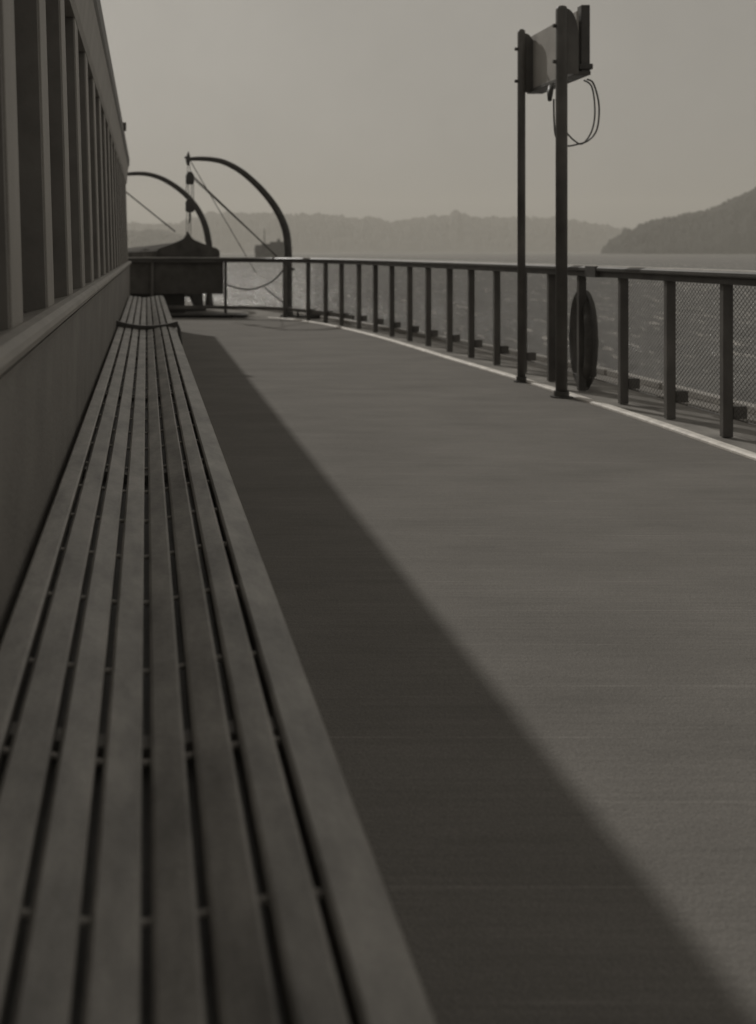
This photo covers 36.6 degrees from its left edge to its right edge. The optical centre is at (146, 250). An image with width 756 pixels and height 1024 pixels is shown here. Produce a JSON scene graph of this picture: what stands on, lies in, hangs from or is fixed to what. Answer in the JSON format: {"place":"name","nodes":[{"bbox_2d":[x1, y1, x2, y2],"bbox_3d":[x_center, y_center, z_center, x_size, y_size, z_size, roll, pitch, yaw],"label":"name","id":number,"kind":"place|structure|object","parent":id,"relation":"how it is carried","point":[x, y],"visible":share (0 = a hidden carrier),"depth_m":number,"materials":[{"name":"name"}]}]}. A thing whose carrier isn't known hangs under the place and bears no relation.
{"place":"outdoors","nodes":[
{"label":"outdoors","id":0,"kind":"place"},
{"bbox_2d":[127,229,200,247],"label":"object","id":1,"kind":"structure","parent":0,"point":[146,237],"depth_m":3437.67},
{"bbox_2d":[127,209,633,251],"bbox_3d":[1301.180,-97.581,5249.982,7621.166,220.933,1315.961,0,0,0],"label":"hills","id":2,"kind":"structure","parent":0,"point":[455,230],"depth_m":4910.14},
{"bbox_2d":[100,0,755,228],"label":"sky","id":3,"kind":"structure","parent":0,"point":[388,110],"materials":[{"name":"grey"}]},
{"bbox_2d":[171,301,755,452],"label":"deck","id":4,"kind":"structure","parent":0,"point":[702,422],"depth_m":8.27,"materials":[{"name":"paint"}]},
{"bbox_2d":[126,171,215,305],"bbox_3d":[0.313,-0.238,20.900,2.019,2.616,0.260,0,0,0],"label":"davit","id":5,"kind":"object","parent":4,"relation":"on","point":[208,241],"visible":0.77,"depth_m":20.86,"materials":[{"name":"black metal"}]},
{"bbox_2d":[128,231,219,310],"bbox_3d":[0.062,0.366,20.700,1.314,1.399,3.836,0,0,-20],"label":"lifeboat","id":6,"kind":"object","parent":4,"relation":"on","point":[187,245],"visible":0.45,"depth_m":18.96,"materials":[{"name":"paint"}]},
{"bbox_2d":[185,151,294,316],"bbox_3d":[1.520,-0.267,18.312,1.806,2.674,1.384,0,0,0],"label":"davit","id":7,"kind":"object","parent":4,"relation":"on","point":[253,181],"visible":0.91,"depth_m":17.71,"materials":[{"name":"black metal"}]},
{"bbox_2d":[311,314,330,318],"bbox_3d":[2.712,1.023,17.301,0.403,0.091,0.332,0,0,0],"label":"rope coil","id":8,"kind":"object","parent":4,"relation":"on","point":[314,316],"visible":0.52,"depth_m":17.17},
{"bbox_2d":[240,305,755,414],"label":"curb","id":9,"kind":"structure","parent":4,"relation":"on","point":[364,324],"depth_m":9.44,"materials":[{"name":"paint"}]},
{"bbox_2d":[172,317,755,1023],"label":"deck","id":10,"kind":"structure","parent":0,"point":[520,619],"depth_m":2.90,"materials":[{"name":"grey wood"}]},
{"bbox_2d":[0,0,131,642],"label":"cabin","id":11,"kind":"object","parent":10,"relation":"on","point":[65,263],"visible":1,"depth_m":3.09,"materials":[{"name":"metal"}]},
{"bbox_2d":[0,24,9,330],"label":"window","id":12,"kind":"structure","parent":11,"relation":"in","point":[4,293],"depth_m":2.20,"materials":[{"name":"black glass"}]},
{"bbox_2d":[14,0,45,311],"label":"window","id":13,"kind":"structure","parent":11,"relation":"in","point":[25,11],"depth_m":3.01,"materials":[{"name":"grey glass"}]},
{"bbox_2d":[45,0,67,298],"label":"window","id":14,"kind":"structure","parent":11,"relation":"in","point":[52,6],"depth_m":3.83,"materials":[{"name":"grey glass"}]},
{"bbox_2d":[65,17,80,289],"bbox_3d":[-0.335,-0.406,4.342,0.119,1.167,0.644,0,0,0],"label":"window","id":15,"kind":"structure","parent":11,"relation":"in","point":[69,28],"depth_m":4.64,"materials":[{"name":"grey glass"}]},
{"bbox_2d":[78,52,90,282],"bbox_3d":[-0.335,-0.406,5.157,0.119,1.167,0.644,0,0,0],"label":"window","id":16,"kind":"structure","parent":11,"relation":"in","point":[80,54],"depth_m":5.46,"materials":[{"name":"black glass"}]},
{"bbox_2d":[88,77,97,278],"bbox_3d":[-0.335,-0.406,5.972,0.119,1.167,0.644,0,0,0],"label":"window","id":17,"kind":"structure","parent":11,"relation":"in","point":[90,90],"depth_m":6.27,"materials":[{"name":"black glass"}]},
{"bbox_2d":[95,97,103,274],"bbox_3d":[-0.335,-0.406,6.787,0.119,1.167,0.644,0,0,0],"label":"window","id":18,"kind":"structure","parent":11,"relation":"in","point":[96,98],"depth_m":7.09,"materials":[{"name":"black glass"}]},
{"bbox_2d":[101,113,107,272],"bbox_3d":[-0.335,-0.406,7.602,0.119,1.167,0.644,0,0,0],"label":"window","id":19,"kind":"structure","parent":11,"relation":"in","point":[102,119],"depth_m":7.90,"materials":[{"name":"black glass"}]},
{"bbox_2d":[106,126,111,270],"bbox_3d":[-0.335,-0.406,8.417,0.119,1.167,0.644,0,0,0],"label":"window","id":20,"kind":"structure","parent":11,"relation":"in","point":[106,126],"depth_m":8.72,"materials":[{"name":"black glass"}]},
{"bbox_2d":[109,137,114,268],"bbox_3d":[-0.335,-0.406,9.232,0.119,1.167,0.644,0,0,0],"label":"window","id":21,"kind":"structure","parent":11,"relation":"in","point":[109,137],"depth_m":9.53,"materials":[{"name":"black glass"}]},
{"bbox_2d":[112,146,116,266],"bbox_3d":[-0.335,-0.406,10.047,0.119,1.167,0.644,0,0,0],"label":"window","id":22,"kind":"structure","parent":11,"relation":"in","point":[112,146],"depth_m":10.35,"materials":[{"name":"black glass"}]},
{"bbox_2d":[115,153,118,265],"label":"window","id":23,"kind":"structure","parent":11,"relation":"in","point":[115,153],"depth_m":11.16,"materials":[{"name":"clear glass"}]},
{"bbox_2d":[117,160,120,264],"bbox_3d":[-0.335,-0.406,11.677,0.119,1.167,0.644,0,0,0],"label":"window frame","id":24,"kind":"structure","parent":11,"relation":"in","point":[117,160],"depth_m":11.98,"materials":[{"name":"grey metal"}]},
{"bbox_2d":[119,166,122,263],"bbox_3d":[-0.335,-0.406,12.492,0.119,1.167,0.644,0,0,0],"label":"window frame","id":25,"kind":"structure","parent":11,"relation":"in","point":[119,166],"depth_m":12.79,"materials":[{"name":"grey metal"}]},
{"bbox_2d":[121,174,123,260],"bbox_3d":[-0.335,-0.406,13.307,0.119,1.167,0.644,0,0,0],"label":"window frame","id":26,"kind":"structure","parent":11,"relation":"in","point":[121,174],"depth_m":13.61,"materials":[{"name":"grey metal"}]},
{"bbox_2d":[122,175,124,247],"bbox_3d":[-0.335,-0.406,14.122,0.119,1.167,0.644,0,0,0],"label":"window frame","id":27,"kind":"structure","parent":11,"relation":"in","point":[122,175],"depth_m":14.42,"materials":[{"name":"grey metal"}]},
{"bbox_2d":[120,295,172,334],"bbox_3d":[0.004,0.844,12.185,0.476,0.444,6.130,0,0,0],"label":"slatted bench","id":28,"kind":"object","parent":10,"relation":"on","point":[152,310],"visible":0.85,"depth_m":11.44,"materials":[{"name":"paint"}]},
{"bbox_2d":[130,294,184,311],"bbox_3d":[-0.130,0.743,18.430,1.580,0.645,0.420,0,0,0],"label":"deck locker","id":29,"kind":"object","parent":10,"relation":"on","point":[174,299],"visible":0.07,"depth_m":18.25,"materials":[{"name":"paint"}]},
{"bbox_2d":[170,312,247,317],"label":"platform","id":30,"kind":"structure","parent":10,"relation":"on","point":[234,314],"depth_m":17.46,"materials":[{"name":"paint"}]},
{"bbox_2d":[0,320,435,1023],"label":"slatted bench","id":31,"kind":"object","parent":10,"relation":"on","point":[182,838],"visible":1,"depth_m":1.36,"materials":[{"name":"paint"}]},
{"bbox_2d":[128,257,755,436],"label":"railing","id":32,"kind":"object","parent":10,"relation":"on","point":[152,276],"visible":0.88,"depth_m":9.39,"materials":[{"name":"metal"}]},
{"bbox_2d":[569,290,598,389],"bbox_3d":[3.398,0.646,8.550,0.105,0.853,0.760,0,0,11],"label":"life ring","id":33,"kind":"object","parent":32,"relation":"hanging from","point":[590,361],"visible":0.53,"depth_m":8.26,"materials":[{"name":"fabric"}]},
{"bbox_2d":[267,317,755,459],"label":"deck edging","id":34,"kind":"object","parent":10,"relation":"on","point":[715,442],"visible":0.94,"depth_m":7.52,"materials":[{"name":"white paint"}]},
{"bbox_2d":[514,5,599,398],"bbox_3d":[3.139,-0.362,8.421,0.409,2.856,1.058,0,0,0],"label":"light screen","id":35,"kind":"object","parent":10,"relation":"on","point":[555,56],"visible":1,"depth_m":8.00,"materials":[{"name":"paint"}]},
{"bbox_2d":[185,252,755,403],"bbox_3d":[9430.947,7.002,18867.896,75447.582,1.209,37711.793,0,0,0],"label":"water waves","id":36,"kind":"object","parent":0,"point":[244,275],"visible":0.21,"depth_m":161.19,"materials":[{"name":"grey liquid"}]},
{"bbox_2d":[254,228,283,256],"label":"steamer","id":37,"kind":"object","parent":36,"relation":"on","point":[276,248],"visible":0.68,"depth_m":876.00,"materials":[{"name":"paint"}]},
{"bbox_2d":[600,187,755,253],"bbox_3d":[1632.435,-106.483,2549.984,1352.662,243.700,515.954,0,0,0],"label":"headland","id":38,"kind":"structure","parent":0,"point":[728,227],"depth_m":2390.76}
]}

